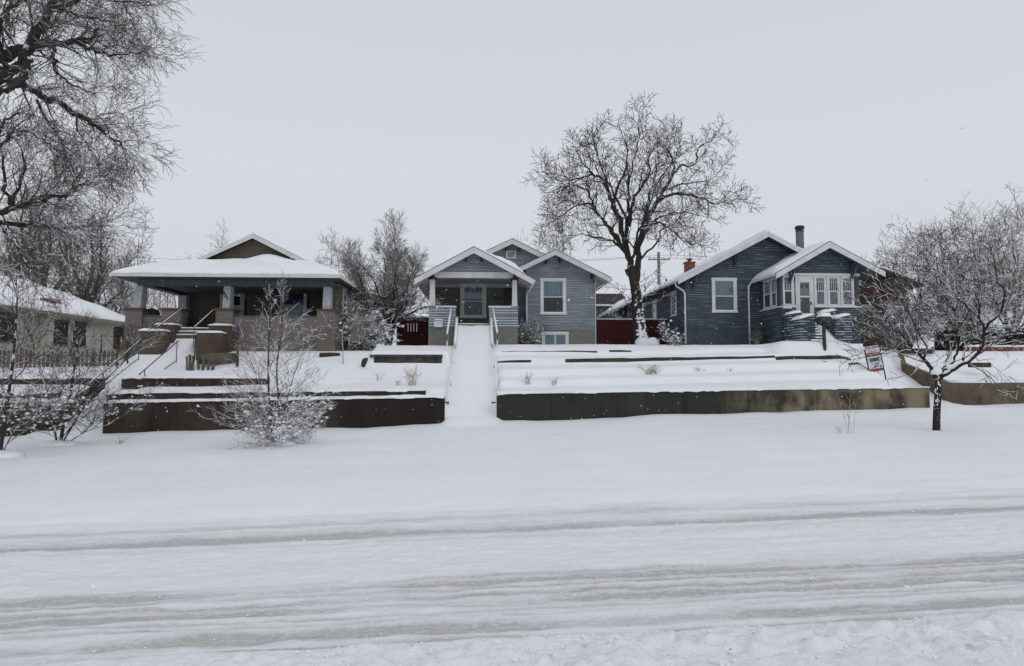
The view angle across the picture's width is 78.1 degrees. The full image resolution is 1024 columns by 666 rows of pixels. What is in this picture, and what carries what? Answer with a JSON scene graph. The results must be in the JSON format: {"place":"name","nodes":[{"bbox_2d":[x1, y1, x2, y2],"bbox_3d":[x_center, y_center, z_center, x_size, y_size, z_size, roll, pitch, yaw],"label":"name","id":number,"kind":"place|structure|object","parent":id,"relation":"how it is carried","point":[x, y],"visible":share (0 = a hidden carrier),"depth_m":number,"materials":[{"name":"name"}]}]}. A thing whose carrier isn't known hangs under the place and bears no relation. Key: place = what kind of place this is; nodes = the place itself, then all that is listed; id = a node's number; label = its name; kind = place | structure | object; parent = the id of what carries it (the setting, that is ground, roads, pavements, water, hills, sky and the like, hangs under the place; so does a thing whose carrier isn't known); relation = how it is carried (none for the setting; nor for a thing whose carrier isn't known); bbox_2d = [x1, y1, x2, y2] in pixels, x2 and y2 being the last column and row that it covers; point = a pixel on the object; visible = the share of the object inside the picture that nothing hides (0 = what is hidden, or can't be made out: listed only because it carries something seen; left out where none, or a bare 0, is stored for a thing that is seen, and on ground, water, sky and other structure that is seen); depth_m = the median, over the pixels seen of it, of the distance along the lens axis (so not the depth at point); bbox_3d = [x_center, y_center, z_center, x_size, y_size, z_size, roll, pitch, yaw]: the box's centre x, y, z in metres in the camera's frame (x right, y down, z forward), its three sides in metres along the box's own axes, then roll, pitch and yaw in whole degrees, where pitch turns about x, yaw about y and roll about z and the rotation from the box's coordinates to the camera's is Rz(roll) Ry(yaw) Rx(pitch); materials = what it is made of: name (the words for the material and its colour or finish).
{"place":"outdoors","nodes":[
{"label":"outdoors","id":0,"kind":"place"},
{"bbox_2d":[0,487,1023,665],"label":"road","id":1,"kind":"structure","parent":0,"point":[980,585],"depth_m":5.47,"materials":[{"name":"snow"}]},
{"bbox_2d":[7,495,1023,665],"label":"snow clods","id":2,"kind":"object","parent":1,"relation":"on","point":[731,651],"visible":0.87,"depth_m":4.08,"materials":[{"name":"snow"}]},
{"bbox_2d":[0,339,1023,526],"bbox_3d":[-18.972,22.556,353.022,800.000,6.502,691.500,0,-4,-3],"label":"ground","id":3,"kind":"structure","parent":0,"point":[541,463],"depth_m":14.75,"materials":[{"name":"snow"}]},
{"bbox_2d":[0,399,50,436],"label":"retaining wall","id":4,"kind":"structure","parent":3,"relation":"on","point":[39,427],"depth_m":21.97,"materials":[{"name":"brown concrete"}]},
{"bbox_2d":[0,390,59,397],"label":"terrace wall","id":5,"kind":"structure","parent":3,"relation":"on","point":[12,392],"depth_m":23.15,"materials":[{"name":"brown concrete"}]},
{"bbox_2d":[0,154,64,285],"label":"deciduous tree","id":6,"kind":"object","parent":3,"relation":"on","point":[24,250],"visible":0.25,"depth_m":45.75,"materials":[{"name":"grey plant"}]},
{"bbox_2d":[0,250,84,457],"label":"bush","id":7,"kind":"object","parent":3,"relation":"on","point":[4,414],"visible":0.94,"depth_m":16.95,"materials":[{"name":"grey plant"}]},
{"bbox_2d":[0,376,104,389],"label":"terrace wall","id":8,"kind":"structure","parent":3,"relation":"on","point":[26,378],"depth_m":24.45,"materials":[{"name":"brown concrete"}]},
{"bbox_2d":[0,163,116,300],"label":"deciduous tree","id":9,"kind":"object","parent":3,"relation":"on","point":[39,233],"visible":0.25,"depth_m":48.18,"materials":[{"name":"grey plant"}]},
{"bbox_2d":[0,275,125,361],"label":"cream house","id":10,"kind":"structure","parent":3,"relation":"on","point":[106,317],"depth_m":34.98,"materials":[{"name":"paint"}]},
{"bbox_2d":[0,312,15,342],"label":"window","id":11,"kind":"structure","parent":10,"relation":"in","point":[4,338],"depth_m":30.28,"materials":[{"name":"black glass"}]},
{"bbox_2d":[53,319,68,345],"bbox_3d":[-24.421,-0.013,34.110,0.075,1.424,1.460,0,-4,-3],"label":"window","id":12,"kind":"structure","parent":10,"relation":"in","point":[60,323],"depth_m":34.28,"materials":[{"name":"black glass"}]},
{"bbox_2d":[72,321,86,347],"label":"window","id":13,"kind":"structure","parent":10,"relation":"in","point":[83,331],"depth_m":35.92,"materials":[{"name":"black glass"}]},
{"bbox_2d":[113,326,123,349],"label":"window","id":14,"kind":"structure","parent":10,"relation":"in","point":[117,338],"depth_m":39.60,"materials":[{"name":"black glass"}]},
{"bbox_2d":[0,334,130,367],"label":"picket fence","id":15,"kind":"object","parent":3,"relation":"on","point":[18,359],"visible":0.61,"depth_m":27.15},
{"bbox_2d":[48,382,101,430],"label":"stair cheek wall","id":16,"kind":"structure","parent":3,"relation":"on","point":[92,388],"depth_m":23.23,"materials":[{"name":"brown concrete"}]},
{"bbox_2d":[0,298,172,446],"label":"bush","id":17,"kind":"object","parent":3,"relation":"on","point":[61,441],"visible":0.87,"depth_m":19.68,"materials":[{"name":"grey plant"}]},
{"bbox_2d":[36,195,154,309],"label":"deciduous tree","id":18,"kind":"object","parent":3,"relation":"on","point":[94,295],"visible":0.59,"depth_m":44.78,"materials":[{"name":"grey plant"}]},
{"bbox_2d":[0,0,206,321],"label":"willow tree","id":19,"kind":"object","parent":3,"relation":"on","point":[35,40],"visible":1,"depth_m":14.68,"materials":[{"name":"grey plant"}]},
{"bbox_2d":[76,339,140,411],"bbox_3d":[-15.604,1.595,24.584,0.182,2.923,3.193,-1,-4,9],"label":"handrail","id":20,"kind":"object","parent":3,"relation":"on","point":[108,368],"visible":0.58,"depth_m":24.61,"materials":[{"name":"grey metal"}]},
{"bbox_2d":[74,238,157,315],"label":"deciduous tree","id":21,"kind":"object","parent":3,"relation":"on","point":[117,290],"visible":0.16,"depth_m":50.51,"materials":[{"name":"brown plant"}]},
{"bbox_2d":[96,221,170,311],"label":"deciduous tree","id":22,"kind":"object","parent":3,"relation":"on","point":[155,296],"visible":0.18,"depth_m":60.66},
{"bbox_2d":[115,280,176,314],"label":"deciduous tree","id":23,"kind":"object","parent":3,"relation":"on","point":[160,302],"visible":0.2,"depth_m":42.26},
{"bbox_2d":[138,340,178,375],"bbox_3d":[-14.309,1.004,25.616,0.101,1.501,1.857,-1,-4,19],"label":"handrail","id":24,"kind":"object","parent":3,"relation":"on","point":[161,355],"visible":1,"depth_m":25.95,"materials":[{"name":"grey metal"}]},
{"bbox_2d":[188,354,191,370],"bbox_3d":[-13.203,1.306,25.899,0.138,0.851,0.070,0,-4,-3],"label":"wooden stake","id":25,"kind":"object","parent":3,"relation":"on","point":[189,363],"visible":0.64,"depth_m":25.88,"materials":[{"name":"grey wood"}]},
{"bbox_2d":[121,375,269,388],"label":"terrace wall","id":26,"kind":"structure","parent":3,"relation":"on","point":[132,381],"depth_m":24.83,"materials":[{"name":"brown concrete"}]},
{"bbox_2d":[179,218,231,258],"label":"deciduous tree","id":27,"kind":"object","parent":3,"relation":"on","point":[216,239],"visible":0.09,"depth_m":69.09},
{"bbox_2d":[197,353,235,363],"bbox_3d":[-12.318,1.068,26.413,1.514,0.481,0.453,1,-4,-15],"label":"border log","id":28,"kind":"object","parent":3,"relation":"on","point":[214,358],"visible":0.77,"depth_m":26.26,"materials":[{"name":"wood"}]},
{"bbox_2d":[236,326,239,366],"bbox_3d":[-11.434,0.666,26.336,0.128,1.944,0.127,-1,-4,19],"label":"garden post","id":29,"kind":"object","parent":3,"relation":"on","point":[237,357],"visible":0.56,"depth_m":26.30,"materials":[{"name":"black metal"}]},
{"bbox_2d":[109,232,383,359],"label":"brown house","id":30,"kind":"structure","parent":3,"relation":"on","point":[246,271],"depth_m":28.68,"materials":[{"name":"beige"}]},
{"bbox_2d":[149,308,159,314],"bbox_3d":[-16.806,-0.664,29.442,0.722,1.002,0.740,0,-4,-3],"label":"barbecue grill","id":31,"kind":"object","parent":30,"relation":"on","point":[155,312],"visible":0.23,"depth_m":29.31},
{"bbox_2d":[156,308,181,344],"bbox_3d":[-14.960,-0.316,27.543,0.115,1.730,1.526,-1,-4,11],"label":"handrail","id":32,"kind":"object","parent":30,"relation":"attached to","point":[170,317],"visible":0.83,"depth_m":27.80,"materials":[{"name":"grey metal"}]},
{"bbox_2d":[193,310,212,347],"bbox_3d":[-13.572,-0.213,27.759,0.114,1.765,1.220,-1,-4,13],"label":"handrail","id":33,"kind":"object","parent":30,"relation":"attached to","point":[197,324],"visible":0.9,"depth_m":27.50,"materials":[{"name":"grey metal"}]},
{"bbox_2d":[234,297,241,315],"bbox_3d":[-14.359,-0.928,32.373,0.945,1.894,0.026,0,-4,-3],"label":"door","id":34,"kind":"structure","parent":30,"relation":"in","point":[238,307],"depth_m":32.40,"materials":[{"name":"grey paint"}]},
{"bbox_2d":[279,294,306,315],"bbox_3d":[-11.273,-1.506,32.553,1.424,1.551,0.075,0,-4,-3],"label":"window","id":35,"kind":"structure","parent":30,"relation":"in","point":[288,306],"depth_m":32.57,"materials":[{"name":"glass"}]},
{"bbox_2d":[342,288,347,315],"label":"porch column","id":36,"kind":"structure","parent":30,"relation":"in","point":[344,293],"depth_m":30.71,"materials":[{"name":"grey paint"}]},
{"bbox_2d":[188,270,342,449],"bbox_3d":[-6.630,0.725,17.209,3.863,5.109,3.815,0,-4,-3],"label":"sapling","id":37,"kind":"object","parent":3,"relation":"on","point":[261,430],"visible":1,"depth_m":17.25,"materials":[{"name":"grey plant"}]},
{"bbox_2d":[106,388,425,400],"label":"terrace wall","id":38,"kind":"structure","parent":3,"relation":"on","point":[193,394],"depth_m":23.55,"materials":[{"name":"brown concrete"}]},
{"bbox_2d":[103,394,444,433],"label":"retaining wall","id":39,"kind":"structure","parent":3,"relation":"on","point":[366,411],"depth_m":22.44,"materials":[{"name":"concrete"}]},
{"bbox_2d":[319,352,339,356],"bbox_3d":[-7.881,0.977,27.310,0.861,0.272,0.276,1,-4,-17],"label":"border log","id":40,"kind":"object","parent":3,"relation":"on","point":[329,354],"visible":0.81,"depth_m":27.19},
{"bbox_2d":[314,228,349,276],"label":"deciduous tree","id":41,"kind":"object","parent":3,"relation":"on","point":[332,262],"visible":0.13,"depth_m":65.54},
{"bbox_2d":[295,295,390,350],"bbox_3d":[-7.905,-0.354,29.076,4.499,2.886,3.571,-1,-4,16],"label":"shrub","id":42,"kind":"object","parent":3,"relation":"on","point":[356,323],"visible":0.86,"depth_m":28.77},
{"bbox_2d":[361,358,367,366],"bbox_3d":[-6.130,1.265,26.388,0.325,0.503,0.306,1,-4,-18],"label":"rock","id":43,"kind":"object","parent":3,"relation":"on","point":[364,362],"visible":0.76,"depth_m":26.28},
{"bbox_2d":[340,300,404,350],"bbox_3d":[-7.201,-0.321,30.997,3.387,2.591,3.871,-2,-4,30],"label":"shrub","id":44,"kind":"object","parent":3,"relation":"on","point":[376,334],"visible":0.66,"depth_m":30.81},
{"bbox_2d":[326,207,428,345],"bbox_3d":[-7.019,-2.897,33.613,5.595,7.883,5.237,0,-4,-3],"label":"deciduous tree","id":45,"kind":"object","parent":3,"relation":"on","point":[392,304],"visible":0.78,"depth_m":32.60,"materials":[{"name":"grey plant"}]},
{"bbox_2d":[345,256,447,344],"bbox_3d":[-5.901,-1.520,31.450,5.428,4.641,2.311,0,-4,-3],"label":"deciduous tree","id":46,"kind":"object","parent":3,"relation":"on","point":[401,315],"visible":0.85,"depth_m":31.53,"materials":[{"name":"brown plant"}]},
{"bbox_2d":[370,355,442,362],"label":"planter wall","id":47,"kind":"structure","parent":3,"relation":"on","point":[407,358],"depth_m":26.20,"materials":[{"name":"concrete"}]},
{"bbox_2d":[400,364,421,385],"bbox_3d":[-3.946,1.663,24.754,0.903,0.894,0.566,0,-4,-3],"label":"dry weed","id":48,"kind":"object","parent":3,"relation":"on","point":[409,378],"visible":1,"depth_m":24.72,"materials":[{"name":"plant"}]},
{"bbox_2d":[396,316,428,345],"bbox_3d":[-5.239,0.124,33.301,1.678,2.053,0.190,0,-4,-3],"label":"board fence","id":49,"kind":"object","parent":3,"relation":"on","point":[410,333],"visible":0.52,"depth_m":33.24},
{"bbox_2d":[446,307,451,345],"bbox_3d":[-2.937,0.048,29.441,0.084,2.748,1.857,0,-4,0],"label":"stair handrail","id":50,"kind":"object","parent":3,"relation":"on","point":[448,326],"visible":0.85,"depth_m":28.95,"materials":[{"name":"metal"}]},
{"bbox_2d":[447,341,454,404],"bbox_3d":[-2.447,1.560,25.510,0.049,2.706,4.532,0,-4,-2],"label":"ramp rail","id":51,"kind":"object","parent":3,"relation":"on","point":[450,374],"visible":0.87,"depth_m":25.02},
{"bbox_2d":[492,307,497,344],"bbox_3d":[-0.789,0.019,29.558,0.088,2.700,1.861,1,-4,-8],"label":"stair handrail","id":52,"kind":"object","parent":3,"relation":"on","point":[496,328],"visible":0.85,"depth_m":29.08,"materials":[{"name":"metal"}]},
{"bbox_2d":[493,339,497,390],"bbox_3d":[-0.669,1.685,25.495,0.049,3.156,4.737,0,-4,-4],"label":"ramp rail","id":53,"kind":"object","parent":3,"relation":"on","point":[495,366],"visible":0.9,"depth_m":25.83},
{"bbox_2d":[414,238,612,348],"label":"pale blue house","id":54,"kind":"structure","parent":3,"relation":"on","point":[537,288],"depth_m":32.58,"materials":[{"name":"wood"}]},
{"bbox_2d":[434,319,442,326],"bbox_3d":[-3.536,-0.483,30.344,0.446,0.403,0.192,0,-4,-3],"label":"mailbox","id":55,"kind":"object","parent":54,"relation":"attached to","point":[438,322],"visible":0.95,"depth_m":30.26,"materials":[{"name":"white paint"}]},
{"bbox_2d":[460,283,486,317],"bbox_3d":[-2.046,-1.698,33.372,1.433,1.844,0.075,0,-4,-3],"label":"door","id":56,"kind":"structure","parent":54,"relation":"in","point":[473,305],"depth_m":33.39,"materials":[{"name":"white paint"}]},
{"bbox_2d":[504,288,511,305],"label":"window","id":57,"kind":"structure","parent":54,"relation":"in","point":[507,291],"depth_m":33.50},
{"bbox_2d":[540,278,566,314],"bbox_3d":[2.129,-1.894,32.607,1.396,1.894,0.075,0,-4,-3],"label":"window","id":58,"kind":"structure","parent":54,"relation":"in","point":[552,290],"depth_m":32.62,"materials":[{"name":"white paint"}]},
{"bbox_2d":[542,332,568,344],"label":"window","id":59,"kind":"structure","parent":54,"relation":"in","point":[550,338],"depth_m":32.51,"materials":[{"name":"glass"}]},
{"bbox_2d":[497,360,530,362],"bbox_3d":[0.091,1.298,26.644,1.427,0.321,0.130,0,-4,-3],"label":"terrace edging","id":60,"kind":"object","parent":3,"relation":"on","point":[516,361],"visible":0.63,"depth_m":26.59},
{"bbox_2d":[518,318,547,343],"bbox_3d":[0.753,-0.075,31.551,2.243,1.436,2.220,0,-4,-3],"label":"shrub","id":61,"kind":"object","parent":3,"relation":"on","point":[524,334],"visible":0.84,"depth_m":31.40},
{"bbox_2d":[515,196,581,256],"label":"deciduous tree","id":62,"kind":"object","parent":3,"relation":"on","point":[548,237],"visible":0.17,"depth_m":49.86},
{"bbox_2d":[501,351,596,352],"bbox_3d":[1.616,0.920,27.633,4.224,0.310,0.130,0,-4,-3],"label":"terrace edging","id":63,"kind":"object","parent":3,"relation":"on","point":[554,351],"visible":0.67,"depth_m":27.59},
{"bbox_2d":[596,294,625,315],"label":"plum roofed house","id":64,"kind":"structure","parent":3,"relation":"on","point":[605,300],"depth_m":60.92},
{"bbox_2d":[596,302,630,318],"bbox_3d":[5.395,-0.407,36.966,3.290,2.650,3.412,0,-4,-3],"label":"shrub","id":65,"kind":"object","parent":3,"relation":"on","point":[615,315],"visible":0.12,"depth_m":36.53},
{"bbox_2d":[596,318,666,344],"bbox_3d":[6.687,0.212,34.538,4.245,2.033,0.190,0,-4,-3],"label":"board fence","id":66,"kind":"object","parent":3,"relation":"on","point":[614,331],"visible":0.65,"depth_m":34.45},
{"bbox_2d":[521,92,764,344],"bbox_3d":[6.870,-6.248,33.157,13.120,14.195,9.825,0,-4,-3],"label":"deciduous tree","id":67,"kind":"object","parent":3,"relation":"on","point":[633,274],"visible":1,"depth_m":32.45,"materials":[{"name":"grey plant"}]},
{"bbox_2d":[639,364,660,374],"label":"dry weed","id":68,"kind":"object","parent":3,"relation":"on","point":[648,373],"visible":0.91,"depth_m":25.54,"materials":[{"name":"plant"}]},
{"bbox_2d":[648,252,669,285],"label":"utility pole","id":69,"kind":"object","parent":3,"relation":"on","point":[658,259],"visible":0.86,"depth_m":63.30,"materials":[{"name":"grey wood"}]},
{"bbox_2d":[110,255,995,265],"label":"power line","id":70,"kind":"object","parent":69,"relation":"attached to","point":[584,259],"visible":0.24,"depth_m":62.89,"materials":[{"name":"grey metal"}]},
{"bbox_2d":[565,355,774,362],"bbox_3d":[6.789,1.163,27.013,9.070,0.426,0.130,0,-4,-3],"label":"terrace edging","id":71,"kind":"object","parent":3,"relation":"on","point":[647,359],"visible":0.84,"depth_m":26.92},
{"bbox_2d":[651,319,688,344],"bbox_3d":[7.680,-0.046,30.870,1.692,1.425,1.483,3,-5,-40],"label":"shrub","id":72,"kind":"object","parent":3,"relation":"on","point":[665,331],"visible":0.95,"depth_m":30.79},
{"bbox_2d":[496,385,929,420],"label":"retaining wall","id":73,"kind":"structure","parent":3,"relation":"on","point":[531,405],"depth_m":23.28,"materials":[{"name":"concrete"}]},
{"bbox_2d":[597,225,885,350],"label":"dark blue house","id":74,"kind":"structure","parent":3,"relation":"on","point":[730,283],"depth_m":31.44,"materials":[{"name":"wood"}]},
{"bbox_2d":[652,298,656,318],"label":"window","id":75,"kind":"structure","parent":74,"relation":"in","point":[654,308],"depth_m":37.06,"materials":[{"name":"glass"}]},
{"bbox_2d":[670,290,676,316],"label":"window","id":76,"kind":"structure","parent":74,"relation":"in","point":[673,300],"depth_m":33.32,"materials":[{"name":"glass"}]},
{"bbox_2d":[711,278,737,312],"bbox_3d":[10.648,-1.897,31.661,1.332,1.759,0.075,0,-4,-3],"label":"window","id":77,"kind":"structure","parent":74,"relation":"in","point":[724,290],"depth_m":31.67,"materials":[{"name":"white paint"}]},
{"bbox_2d":[763,279,770,309],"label":"window","id":78,"kind":"structure","parent":74,"relation":"in","point":[766,283],"depth_m":31.11,"materials":[{"name":"white paint"}]},
{"bbox_2d":[770,277,776,307],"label":"window","id":79,"kind":"structure","parent":74,"relation":"in","point":[773,284],"depth_m":30.42,"materials":[{"name":"white paint"}]},
{"bbox_2d":[782,304,791,308],"bbox_3d":[12.878,-1.256,29.574,0.419,0.213,0.172,0,-4,-3],"label":"mailbox","id":80,"kind":"object","parent":74,"relation":"on","point":[787,306],"visible":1,"depth_m":29.51,"materials":[{"name":"white paint"}]},
{"bbox_2d":[782,276,795,305],"bbox_3d":[13.007,-1.991,29.751,0.639,1.461,0.075,0,-4,-3],"label":"window","id":81,"kind":"structure","parent":74,"relation":"in","point":[788,298],"depth_m":29.76,"materials":[{"name":"white paint"}]},
{"bbox_2d":[797,276,811,314],"bbox_3d":[13.801,-1.621,29.754,0.681,2.148,0.098,0,-4,-3],"label":"door","id":82,"kind":"structure","parent":74,"relation":"in","point":[805,288],"depth_m":29.78,"materials":[{"name":"white paint"}]},
{"bbox_2d":[813,276,827,305],"bbox_3d":[14.567,-1.986,29.835,0.670,1.461,0.075,0,-4,-3],"label":"window","id":83,"kind":"structure","parent":74,"relation":"in","point":[820,283],"depth_m":29.84,"materials":[{"name":"white paint"}]},
{"bbox_2d":[826,276,841,305],"bbox_3d":[15.211,-1.984,29.869,0.685,1.461,0.075,0,-4,-3],"label":"window","id":84,"kind":"structure","parent":74,"relation":"in","point":[833,295],"depth_m":29.88,"materials":[{"name":"white paint"}]},
{"bbox_2d":[840,276,855,305],"bbox_3d":[15.878,-1.982,29.905,0.715,1.461,0.075,0,-4,-3],"label":"window","id":85,"kind":"structure","parent":74,"relation":"in","point":[851,286],"depth_m":29.92,"materials":[{"name":"white paint"}]},
{"bbox_2d":[745,324,764,344],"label":"shrub","id":86,"kind":"object","parent":3,"relation":"on","point":[756,338],"visible":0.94,"depth_m":30.93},
{"bbox_2d":[775,355,850,360],"bbox_3d":[12.992,1.155,27.286,3.304,0.389,0.130,0,-4,-3],"label":"terrace edging","id":87,"kind":"object","parent":3,"relation":"on","point":[810,357],"visible":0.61,"depth_m":27.23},
{"bbox_2d":[816,313,831,350],"bbox_3d":[13.699,-0.052,27.702,0.540,1.694,0.420,0,-4,-3],"label":"post mailbox","id":88,"kind":"object","parent":3,"relation":"on","point":[823,318],"visible":1,"depth_m":27.64,"materials":[{"name":"brown metal"}]},
{"bbox_2d":[839,396,858,432],"bbox_3d":[8.531,2.105,16.143,0.420,1.046,0.535,2,-4,-31],"label":"dry weed","id":89,"kind":"object","parent":3,"relation":"on","point":[847,413],"visible":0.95,"depth_m":16.09,"materials":[{"name":"plant"}]},
{"bbox_2d":[864,345,886,379],"bbox_3d":[14.840,1.255,25.802,0.891,1.556,0.038,0,-4,-3],"label":"rent sign","id":90,"kind":"object","parent":3,"relation":"on","point":[876,348],"visible":0.81,"depth_m":25.80,"materials":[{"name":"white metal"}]},
{"bbox_2d":[862,340,891,348],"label":"garden wall","id":91,"kind":"structure","parent":3,"relation":"on","point":[871,344],"depth_m":34.14,"materials":[{"name":"beige concrete"}]},
{"bbox_2d":[861,225,910,295],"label":"deciduous tree","id":92,"kind":"object","parent":3,"relation":"on","point":[877,263],"visible":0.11,"depth_m":57.71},
{"bbox_2d":[859,265,925,349],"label":"olive house","id":93,"kind":"structure","parent":3,"relation":"on","point":[882,292],"depth_m":41.54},
{"bbox_2d":[877,292,884,305],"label":"window","id":94,"kind":"structure","parent":93,"relation":"in","point":[882,293],"depth_m":41.54,"materials":[{"name":"white"}]},
{"bbox_2d":[860,285,951,350],"bbox_3d":[20.072,-0.646,32.518,4.723,3.367,4.523,0,-4,-3],"label":"shrub","id":95,"kind":"object","parent":3,"relation":"on","point":[912,334],"visible":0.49,"depth_m":31.98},
{"bbox_2d":[899,348,933,353],"bbox_3d":[18.122,0.817,28.291,1.488,0.240,0.150,0,-4,-3],"label":"terrace edging","id":96,"kind":"object","parent":3,"relation":"on","point":[930,351],"visible":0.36,"depth_m":28.22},
{"bbox_2d":[830,200,1023,430],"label":"street tree","id":97,"kind":"object","parent":3,"relation":"on","point":[938,373],"visible":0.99,"depth_m":16.13,"materials":[{"name":"grey plant"}]},
{"bbox_2d":[876,216,980,348],"bbox_3d":[25.549,-2.988,38.865,5.337,8.576,5.801,-3,-5,43],"label":"deciduous tree","id":98,"kind":"object","parent":3,"relation":"on","point":[927,250],"visible":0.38,"depth_m":38.75,"materials":[{"name":"grey plant"}]},
{"bbox_2d":[914,258,988,331],"bbox_3d":[24.701,-1.621,35.271,4.831,5.481,3.371,3,-5,-39],"label":"deciduous tree","id":99,"kind":"object","parent":3,"relation":"on","point":[952,290],"visible":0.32,"depth_m":34.92,"materials":[{"name":"grey plant"}]},
{"bbox_2d":[898,353,1023,404],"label":"retaining wall","id":100,"kind":"structure","parent":3,"relation":"on","point":[966,393],"depth_m":24.22,"materials":[{"name":"beige concrete"}]},
{"bbox_2d":[904,190,1023,323],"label":"deciduous tree","id":101,"kind":"object","parent":3,"relation":"on","point":[967,253],"visible":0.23,"depth_m":39.35,"materials":[{"name":"grey plant"}]},
{"bbox_2d":[928,318,1023,350],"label":"evergreen hedge","id":102,"kind":"object","parent":3,"relation":"on","point":[1014,335],"visible":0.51,"depth_m":32.40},
{"bbox_2d":[968,363,990,366],"bbox_3d":[19.018,1.303,25.700,0.877,0.190,0.150,0,-4,-3],"label":"terrace edging","id":103,"kind":"object","parent":3,"relation":"on","point":[982,364],"visible":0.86,"depth_m":25.63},
{"bbox_2d":[953,200,1023,331],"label":"deciduous tree","id":104,"kind":"object","parent":3,"relation":"on","point":[1006,318],"visible":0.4,"depth_m":38.58,"materials":[{"name":"grey plant"}]},
{"bbox_2d":[959,182,1023,330],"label":"deciduous tree","id":105,"kind":"object","parent":3,"relation":"on","point":[1019,220],"visible":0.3,"depth_m":46.12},
{"bbox_2d":[963,345,1023,351],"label":"brick wall","id":106,"kind":"structure","parent":3,"relation":"on","point":[1009,348],"depth_m":30.84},
{"bbox_2d":[0,0,1023,556],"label":"falling snow","id":107,"kind":"structure","parent":0,"point":[516,262],"depth_m":12.08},
{"bbox_2d":[0,0,1023,521],"label":"sky","id":108,"kind":"structure","parent":0,"point":[797,73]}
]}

